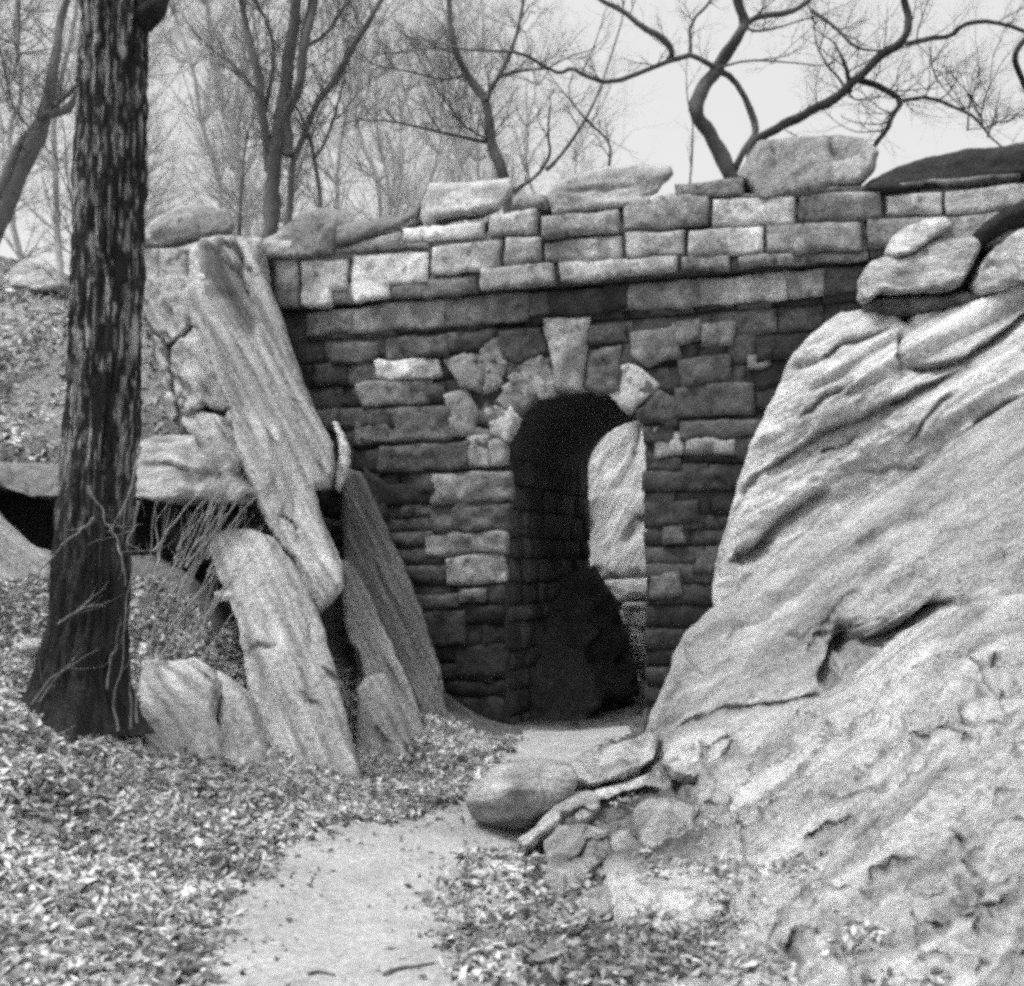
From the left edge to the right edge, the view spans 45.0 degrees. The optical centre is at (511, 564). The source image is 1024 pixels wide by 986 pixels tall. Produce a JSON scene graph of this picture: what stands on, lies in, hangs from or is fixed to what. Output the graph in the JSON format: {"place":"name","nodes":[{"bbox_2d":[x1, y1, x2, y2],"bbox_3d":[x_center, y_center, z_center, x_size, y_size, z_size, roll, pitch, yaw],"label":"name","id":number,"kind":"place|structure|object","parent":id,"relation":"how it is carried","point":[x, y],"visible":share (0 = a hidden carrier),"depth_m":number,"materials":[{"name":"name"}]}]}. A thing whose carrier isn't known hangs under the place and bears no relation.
{"place":"outdoors","nodes":[
{"label":"outdoors","id":0,"kind":"place"},
{"bbox_2d":[0,265,669,985],"bbox_3d":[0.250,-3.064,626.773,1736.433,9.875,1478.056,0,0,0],"label":"ground","id":1,"kind":"structure","parent":0,"point":[624,713],"depth_m":12.56,"materials":[{"name":"soil"}]},
{"bbox_2d":[0,513,50,593],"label":"rock","id":2,"kind":"object","parent":1,"relation":"on","point":[16,546],"visible":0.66,"depth_m":9.68,"materials":[{"name":"grey stone"}]},
{"bbox_2d":[0,0,63,157],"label":"tree","id":3,"kind":"object","parent":1,"relation":"on","point":[12,55],"visible":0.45,"depth_m":23.79,"materials":[{"name":"grey plant"}]},
{"bbox_2d":[0,0,69,230],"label":"tree","id":4,"kind":"object","parent":1,"relation":"on","point":[2,165],"visible":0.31,"depth_m":26.73,"materials":[{"name":"grey plant"}]},
{"bbox_2d":[0,0,77,268],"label":"tree","id":5,"kind":"object","parent":1,"relation":"on","point":[18,252],"visible":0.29,"depth_m":32.45,"materials":[{"name":"grey plant"}]},
{"bbox_2d":[8,257,69,293],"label":"boulder","id":6,"kind":"object","parent":1,"relation":"on","point":[41,275],"visible":0.89,"depth_m":20.64,"materials":[{"name":"grey stone"}]},
{"bbox_2d":[0,0,80,271],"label":"bare tree","id":7,"kind":"object","parent":1,"relation":"on","point":[25,149],"visible":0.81,"depth_m":14.97,"materials":[{"name":"grey plant"}]},
{"bbox_2d":[0,461,148,501],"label":"rock ledge","id":8,"kind":"object","parent":1,"relation":"on","point":[34,479],"visible":0.47,"depth_m":10.63,"materials":[{"name":"grey stone"}]},
{"bbox_2d":[0,0,167,272],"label":"tree","id":9,"kind":"object","parent":1,"relation":"on","point":[53,168],"visible":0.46,"depth_m":25.38,"materials":[{"name":"grey plant"}]},
{"bbox_2d":[20,0,168,742],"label":"tree","id":10,"kind":"object","parent":1,"relation":"on","point":[101,425],"visible":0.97,"depth_m":7.57,"materials":[{"name":"black plant"}]},
{"bbox_2d":[5,446,151,610],"bbox_3d":[-2.570,-0.215,7.292,0.914,0.992,0.378,0,0,0],"label":"dead vine","id":11,"kind":"object","parent":10,"relation":"attached to","point":[52,556],"visible":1,"depth_m":7.36,"materials":[{"name":"grey plant"}]},
{"bbox_2d":[30,527,182,731],"bbox_3d":[-2.445,0.383,7.427,0.865,1.222,0.325,0,0,18],"label":"dead vine","id":12,"kind":"object","parent":10,"relation":"attached to","point":[73,659],"visible":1,"depth_m":7.39,"materials":[{"name":"grey plant"}]},
{"bbox_2d":[3,0,234,269],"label":"tree","id":13,"kind":"object","parent":1,"relation":"on","point":[148,137],"visible":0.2,"depth_m":32.59,"materials":[{"name":"grey plant"}]},
{"bbox_2d":[0,0,247,258],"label":"tree","id":14,"kind":"object","parent":1,"relation":"on","point":[160,188],"visible":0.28,"depth_m":28.66,"materials":[{"name":"grey plant"}]},
{"bbox_2d":[0,493,249,575],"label":"rock","id":15,"kind":"object","parent":1,"relation":"on","point":[29,519],"visible":0.2,"depth_m":11.64,"materials":[{"name":"black stone"}]},
{"bbox_2d":[9,0,248,245],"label":"tree","id":16,"kind":"object","parent":1,"relation":"on","point":[149,179],"visible":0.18,"depth_m":24.62,"materials":[{"name":"grey plant"}]},
{"bbox_2d":[26,0,253,258],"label":"tree","id":17,"kind":"object","parent":1,"relation":"on","point":[153,167],"visible":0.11,"depth_m":38.04,"materials":[{"name":"grey plant"}]},
{"bbox_2d":[0,256,290,557],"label":"leaf litter","id":18,"kind":"object","parent":1,"relation":"on","point":[40,325],"visible":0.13,"depth_m":15.55,"materials":[{"name":"grey plant"}]},
{"bbox_2d":[139,658,224,768],"bbox_3d":[-2.239,1.038,8.391,0.585,0.742,1.858,0,0,-12],"label":"rock","id":19,"kind":"object","parent":1,"relation":"on","point":[179,703],"visible":0.81,"depth_m":8.26,"materials":[{"name":"grey stone"}]},
{"bbox_2d":[136,435,256,506],"bbox_3d":[-2.914,-0.854,11.599,1.206,0.673,3.215,0,0,0],"label":"rock ledge","id":20,"kind":"object","parent":1,"relation":"on","point":[187,467],"visible":0.81,"depth_m":10.60,"materials":[{"name":"grey stone"}]},
{"bbox_2d":[181,410,248,482],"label":"rock","id":21,"kind":"object","parent":20,"relation":"on","point":[203,424],"visible":0.4,"depth_m":12.02,"materials":[{"name":"grey stone"}]},
{"bbox_2d":[170,327,227,416],"bbox_3d":[-3.210,-1.975,12.703,0.549,1.024,1.300,0,0,-27],"label":"rock","id":22,"kind":"object","parent":21,"relation":"on","point":[197,387],"visible":0.84,"depth_m":12.37,"materials":[{"name":"grey stone"}]},
{"bbox_2d":[145,316,256,511],"bbox_3d":[-3.263,-1.815,12.955,1.133,2.634,3.036,0,0,-21],"label":"rock","id":23,"kind":"object","parent":1,"relation":"on","point":[178,420],"visible":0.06,"depth_m":12.43,"materials":[{"name":"black stone"}]},
{"bbox_2d":[154,335,177,418],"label":"rock","id":24,"kind":"object","parent":23,"relation":"on","point":[162,354],"visible":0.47,"depth_m":12.60,"materials":[{"name":"grey stone"}]},
{"bbox_2d":[143,274,199,346],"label":"rock","id":25,"kind":"object","parent":23,"relation":"on","point":[169,321],"visible":0.55,"depth_m":12.99,"materials":[{"name":"grey stone"}]},
{"bbox_2d":[148,0,294,236],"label":"tree","id":26,"kind":"object","parent":1,"relation":"on","point":[201,119],"visible":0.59,"depth_m":21.77,"materials":[{"name":"grey plant"}]},
{"bbox_2d":[141,426,303,661],"bbox_3d":[-2.174,-0.130,9.176,1.188,1.802,0.439,0,0,21],"label":"bramble","id":27,"kind":"object","parent":1,"relation":"on","point":[191,640],"visible":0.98,"depth_m":9.21,"materials":[{"name":"grey plant"}]},
{"bbox_2d":[147,0,321,248],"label":"tree","id":28,"kind":"object","parent":1,"relation":"on","point":[245,188],"visible":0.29,"depth_m":30.26,"materials":[{"name":"grey plant"}]},
{"bbox_2d":[148,0,328,236],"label":"tree","id":29,"kind":"object","parent":1,"relation":"on","point":[233,105],"visible":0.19,"depth_m":35.61,"materials":[{"name":"grey plant"}]},
{"bbox_2d":[216,671,267,766],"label":"rock","id":30,"kind":"object","parent":1,"relation":"on","point":[241,723],"visible":0.78,"depth_m":8.65,"materials":[{"name":"grey stone"}]},
{"bbox_2d":[147,0,357,243],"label":"tree","id":31,"kind":"object","parent":1,"relation":"on","point":[237,166],"visible":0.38,"depth_m":25.60,"materials":[{"name":"grey plant"}]},
{"bbox_2d":[180,235,343,614],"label":"leaning slab","id":32,"kind":"structure","parent":1,"relation":"on","point":[232,312],"depth_m":11.94,"materials":[{"name":"grey stone"}]},
{"bbox_2d":[333,422,350,491],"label":"rock","id":33,"kind":"object","parent":32,"relation":"on","point":[342,468],"visible":1,"depth_m":12.11,"materials":[{"name":"grey stone"}]},
{"bbox_2d":[153,0,381,236],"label":"tree","id":34,"kind":"object","parent":1,"relation":"on","point":[260,54],"visible":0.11,"depth_m":30.99,"materials":[{"name":"grey plant"}]},
{"bbox_2d":[159,0,381,231],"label":"tree","id":35,"kind":"object","parent":1,"relation":"on","point":[296,181],"visible":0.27,"depth_m":26.72,"materials":[{"name":"grey plant"}]},
{"bbox_2d":[267,747,283,773],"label":"stone","id":36,"kind":"object","parent":1,"relation":"on","point":[272,760],"visible":0.32,"depth_m":8.36,"materials":[{"name":"grey stone"}]},
{"bbox_2d":[207,528,360,779],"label":"leaning slab","id":37,"kind":"structure","parent":1,"relation":"on","point":[293,683],"depth_m":9.67,"materials":[{"name":"grey stone"}]},
{"bbox_2d":[214,591,233,600],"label":"stone","id":38,"kind":"object","parent":37,"relation":"on","point":[227,596],"visible":0.81,"depth_m":9.47,"materials":[{"name":"grey stone"}]},
{"bbox_2d":[165,0,411,239],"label":"bare tree","id":39,"kind":"object","parent":1,"relation":"on","point":[277,143],"visible":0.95,"depth_m":16.45,"materials":[{"name":"grey plant"}]},
{"bbox_2d":[0,571,643,985],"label":"leaf litter","id":40,"kind":"object","parent":1,"relation":"on","point":[170,949],"visible":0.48,"depth_m":6.69,"materials":[{"name":"grey plant"}]},
{"bbox_2d":[17,638,40,655],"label":"stone","id":41,"kind":"object","parent":40,"relation":"on","point":[26,647],"visible":0.66,"depth_m":8.35,"materials":[{"name":"grey stone"}]},
{"bbox_2d":[135,591,151,607],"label":"stone","id":42,"kind":"object","parent":40,"relation":"on","point":[141,597],"visible":0.92,"depth_m":8.96,"materials":[{"name":"grey stone"}]},
{"bbox_2d":[180,0,523,229],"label":"tree","id":43,"kind":"object","parent":1,"relation":"on","point":[336,181],"visible":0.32,"depth_m":22.53,"materials":[{"name":"grey plant"}]},
{"bbox_2d":[229,0,493,223],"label":"tree","id":44,"kind":"object","parent":1,"relation":"on","point":[379,143],"visible":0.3,"depth_m":29.19,"materials":[{"name":"grey plant"}]},
{"bbox_2d":[201,802,526,985],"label":"leaf litter","id":45,"kind":"object","parent":1,"relation":"on","point":[290,920],"visible":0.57,"depth_m":6.54,"materials":[{"name":"grey plant"}]},
{"bbox_2d":[239,0,495,220],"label":"tree","id":46,"kind":"object","parent":1,"relation":"on","point":[365,152],"visible":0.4,"depth_m":20.75,"materials":[{"name":"grey plant"}]},
{"bbox_2d":[341,559,424,738],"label":"leaning slab","id":47,"kind":"structure","parent":1,"relation":"on","point":[370,643],"depth_m":11.69,"materials":[{"name":"grey stone"}]},
{"bbox_2d":[356,673,414,760],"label":"rock","id":48,"kind":"object","parent":1,"relation":"on","point":[381,722],"visible":0.81,"depth_m":10.74,"materials":[{"name":"grey stone"}]},
{"bbox_2d":[299,0,474,217],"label":"tree","id":49,"kind":"object","parent":1,"relation":"on","point":[398,131],"visible":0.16,"depth_m":39.27,"materials":[{"name":"grey plant"}]},
{"bbox_2d":[339,469,447,714],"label":"leaning slab","id":50,"kind":"structure","parent":1,"relation":"on","point":[370,552],"depth_m":12.29,"materials":[{"name":"grey stone"}]},
{"bbox_2d":[322,0,514,223],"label":"tree","id":51,"kind":"object","parent":1,"relation":"on","point":[436,151],"visible":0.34,"depth_m":24.79,"materials":[{"name":"grey plant"}]},
{"bbox_2d":[281,0,609,213],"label":"bare tree","id":52,"kind":"object","parent":1,"relation":"on","point":[489,140],"visible":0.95,"depth_m":15.41,"materials":[{"name":"grey plant"}]},
{"bbox_2d":[375,0,552,224],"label":"tree","id":53,"kind":"object","parent":1,"relation":"on","point":[458,167],"visible":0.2,"depth_m":29.05,"materials":[{"name":"grey plant"}]},
{"bbox_2d":[368,0,578,222],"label":"tree","id":54,"kind":"object","parent":1,"relation":"on","point":[448,113],"visible":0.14,"depth_m":32.78,"materials":[{"name":"grey plant"}]},
{"bbox_2d":[386,0,585,223],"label":"tree","id":55,"kind":"object","parent":1,"relation":"on","point":[474,128],"visible":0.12,"depth_m":37.98,"materials":[{"name":"grey plant"}]},
{"bbox_2d":[413,6,575,222],"bbox_3d":[-0.542,-7.311,26.849,4.780,10.303,5.209,0,0,-27],"label":"tree","id":56,"kind":"object","parent":1,"relation":"on","point":[480,157],"visible":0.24,"depth_m":26.57,"materials":[{"name":"grey plant"}]},
{"bbox_2d":[465,758,578,830],"bbox_3d":[0.092,1.620,8.437,0.666,0.575,1.510,0,0,25],"label":"boulder","id":57,"kind":"object","parent":1,"relation":"on","point":[521,795],"visible":0.91,"depth_m":8.01,"materials":[{"name":"grey stone"}]},
{"bbox_2d":[431,0,653,194],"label":"tree","id":58,"kind":"object","parent":1,"relation":"on","point":[530,122],"visible":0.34,"depth_m":33.91,"materials":[{"name":"grey plant"}]},
{"bbox_2d":[517,790,599,852],"bbox_3d":[0.358,1.605,7.860,0.450,0.298,1.209,0,0,19],"label":"rock","id":59,"kind":"object","parent":1,"relation":"on","point":[582,807],"visible":0.89,"depth_m":7.60,"materials":[{"name":"grey stone"}]},
{"bbox_2d":[498,0,624,211],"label":"bare tree","id":60,"kind":"object","parent":1,"relation":"on","point":[541,169],"visible":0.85,"depth_m":14.72,"materials":[{"name":"grey plant"}]},
{"bbox_2d":[544,824,610,896],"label":"rock","id":61,"kind":"object","parent":1,"relation":"on","point":[583,850],"visible":0.91,"depth_m":6.91,"materials":[{"name":"grey stone"}]},
{"bbox_2d":[428,782,734,985],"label":"leaf litter","id":62,"kind":"object","parent":1,"relation":"on","point":[683,972],"visible":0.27,"depth_m":5.31,"materials":[{"name":"grey plant"}]},
{"bbox_2d":[525,566,639,721],"bbox_3d":[0.678,0.932,13.918,1.225,1.835,2.278,0,0,29],"label":"rock","id":63,"kind":"object","parent":1,"relation":"on","point":[585,666],"visible":0.67,"depth_m":13.72,"materials":[{"name":"stone"}]},
{"bbox_2d":[144,135,1023,732],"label":"stone arch bridge","id":64,"kind":"structure","parent":1,"relation":"on","point":[480,391],"depth_m":12.31,"materials":[{"name":"grey stone"}]},
{"bbox_2d":[971,199,1023,255],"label":"log","id":65,"kind":"object","parent":64,"relation":"on","point":[1001,222],"visible":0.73,"depth_m":10.57,"materials":[{"name":"black wood"}]},
{"bbox_2d":[575,883,613,921],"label":"rock","id":66,"kind":"object","parent":1,"relation":"on","point":[601,894],"visible":0.49,"depth_m":6.28,"materials":[{"name":"grey stone"}]},
{"bbox_2d":[520,26,689,194],"bbox_3d":[1.500,-8.006,29.418,5.556,10.990,5.099,0,0,3],"label":"tree","id":67,"kind":"object","parent":1,"relation":"on","point":[576,153],"visible":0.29,"depth_m":29.04,"materials":[{"name":"grey plant"}]},
{"bbox_2d":[569,732,659,788],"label":"rock","id":68,"kind":"object","parent":1,"relation":"on","point":[623,760],"visible":0.93,"depth_m":9.54,"materials":[{"name":"grey stone"}]},
{"bbox_2d":[588,421,646,580],"bbox_3d":[2.293,-1.580,18.759,3.100,3.826,3.102,0,0,0],"label":"boulder","id":69,"kind":"object","parent":1,"relation":"on","point":[617,465],"visible":0.18,"depth_m":17.79,"materials":[{"name":"grey stone"}]},
{"bbox_2d":[620,612,627,626],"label":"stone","id":70,"kind":"object","parent":1,"relation":"on","point":[623,618],"visible":0.05,"depth_m":16.07,"materials":[{"name":"grey stone"}]},
{"bbox_2d":[610,830,642,849],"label":"rock","id":71,"kind":"object","parent":1,"relation":"on","point":[624,839],"visible":0.46,"depth_m":7.07,"materials":[{"name":"grey stone"}]},
{"bbox_2d":[617,599,645,681],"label":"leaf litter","id":72,"kind":"object","parent":1,"relation":"on","point":[642,674],"visible":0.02,"depth_m":15.54,"materials":[{"name":"grey plant"}]},
{"bbox_2d":[605,578,646,601],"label":"stone","id":73,"kind":"object","parent":72,"relation":"on","point":[625,589],"visible":0.57,"depth_m":16.50,"materials":[{"name":"grey stone"}]},
{"bbox_2d":[621,602,646,661],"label":"rock","id":74,"kind":"object","parent":1,"relation":"on","point":[634,615],"visible":0.2,"depth_m":15.77,"materials":[{"name":"grey stone"}]},
{"bbox_2d":[386,0,984,182],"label":"bare tree","id":75,"kind":"object","parent":1,"relation":"on","point":[719,151],"visible":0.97,"depth_m":14.12,"materials":[{"name":"grey plant"}]},
{"bbox_2d":[593,592,1023,985],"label":"rock outcrop","id":76,"kind":"object","parent":1,"relation":"on","point":[887,781],"visible":0.82,"depth_m":5.54,"materials":[{"name":"grey stone"}]},
{"bbox_2d":[633,798,696,847],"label":"rock","id":77,"kind":"object","parent":76,"relation":"on","point":[658,821],"visible":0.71,"depth_m":7.21,"materials":[{"name":"grey stone"}]},
{"bbox_2d":[661,729,732,783],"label":"rock","id":78,"kind":"object","parent":76,"relation":"on","point":[683,754],"visible":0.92,"depth_m":8.35,"materials":[{"name":"grey stone"}]},
{"bbox_2d":[694,787,730,819],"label":"rock","id":79,"kind":"object","parent":76,"relation":"on","point":[714,801],"visible":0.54,"depth_m":7.21,"materials":[{"name":"grey stone"}]},
{"bbox_2d":[590,708,953,985],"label":"leaf litter","id":80,"kind":"object","parent":76,"relation":"on","point":[724,960],"visible":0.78,"depth_m":5.29,"materials":[{"name":"grey plant"}]},
{"bbox_2d":[830,645,881,685],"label":"rock","id":81,"kind":"object","parent":76,"relation":"on","point":[846,663],"visible":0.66,"depth_m":8.34,"materials":[{"name":"grey stone"}]},
{"bbox_2d":[641,396,1023,771],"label":"rock outcrop","id":82,"kind":"object","parent":1,"relation":"on","point":[781,630],"visible":0.57,"depth_m":9.45,"materials":[{"name":"grey stone"}]},
{"bbox_2d":[712,283,1023,606],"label":"rock outcrop","id":83,"kind":"object","parent":82,"relation":"on","point":[863,405],"visible":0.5,"depth_m":10.66,"materials":[{"name":"grey stone"}]},
{"bbox_2d":[862,292,985,318],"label":"stone","id":84,"kind":"object","parent":83,"relation":"on","point":[905,307],"visible":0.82,"depth_m":10.66,"materials":[{"name":"black stone"}]},
{"bbox_2d":[857,236,980,304],"bbox_3d":[3.452,-2.555,10.836,0.870,0.557,1.190,0,0,-39],"label":"boulder","id":85,"kind":"object","parent":84,"relation":"on","point":[937,266],"visible":0.99,"depth_m":10.60,"materials":[{"name":"grey stone"}]},
{"bbox_2d":[884,216,952,257],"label":"boulder","id":86,"kind":"object","parent":85,"relation":"on","point":[909,239],"visible":0.96,"depth_m":10.75,"materials":[{"name":"grey stone"}]},
{"bbox_2d":[967,228,1023,296],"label":"boulder","id":87,"kind":"object","parent":83,"relation":"on","point":[1000,267],"visible":0.97,"depth_m":10.18,"materials":[{"name":"grey stone"}]},
{"bbox_2d":[883,629,907,646],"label":"rock","id":88,"kind":"object","parent":82,"relation":"on","point":[896,636],"visible":0.07,"depth_m":8.35,"materials":[{"name":"grey stone"}]},
{"bbox_2d":[746,0,1023,193],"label":"bare tree","id":89,"kind":"object","parent":1,"relation":"on","point":[844,90],"visible":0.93,"depth_m":13.55,"materials":[{"name":"grey plant"}]},
{"bbox_2d":[952,37,1023,137],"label":"bare tree","id":90,"kind":"object","parent":1,"relation":"on","point":[1017,67],"visible":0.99,"depth_m":13.00,"materials":[{"name":"grey plant"}]},
{"bbox_2d":[203,725,634,985],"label":"path","id":91,"kind":"structure","parent":0,"point":[339,935],"depth_m":6.12,"materials":[{"name":"grey soil"}]},
{"bbox_2d":[307,970,334,975],"bbox_3d":[-0.766,1.641,4.975,0.113,0.016,0.040,0,0,0],"label":"stick","id":92,"kind":"object","parent":91,"relation":"on","point":[315,972],"visible":1,"depth_m":4.97,"materials":[{"name":"grey wood"}]},
{"bbox_2d":[382,962,434,975],"bbox_3d":[-0.427,1.646,5.052,0.259,0.024,0.043,0,0,-43],"label":"stick","id":93,"kind":"object","parent":91,"relation":"on","point":[390,971],"visible":1,"depth_m":5.05,"materials":[{"name":"grey wood"}]},
{"bbox_2d":[0,0,1023,275],"label":"sky","id":94,"kind":"structure","parent":0,"point":[771,94],"materials":[{"name":"white"}]}
]}

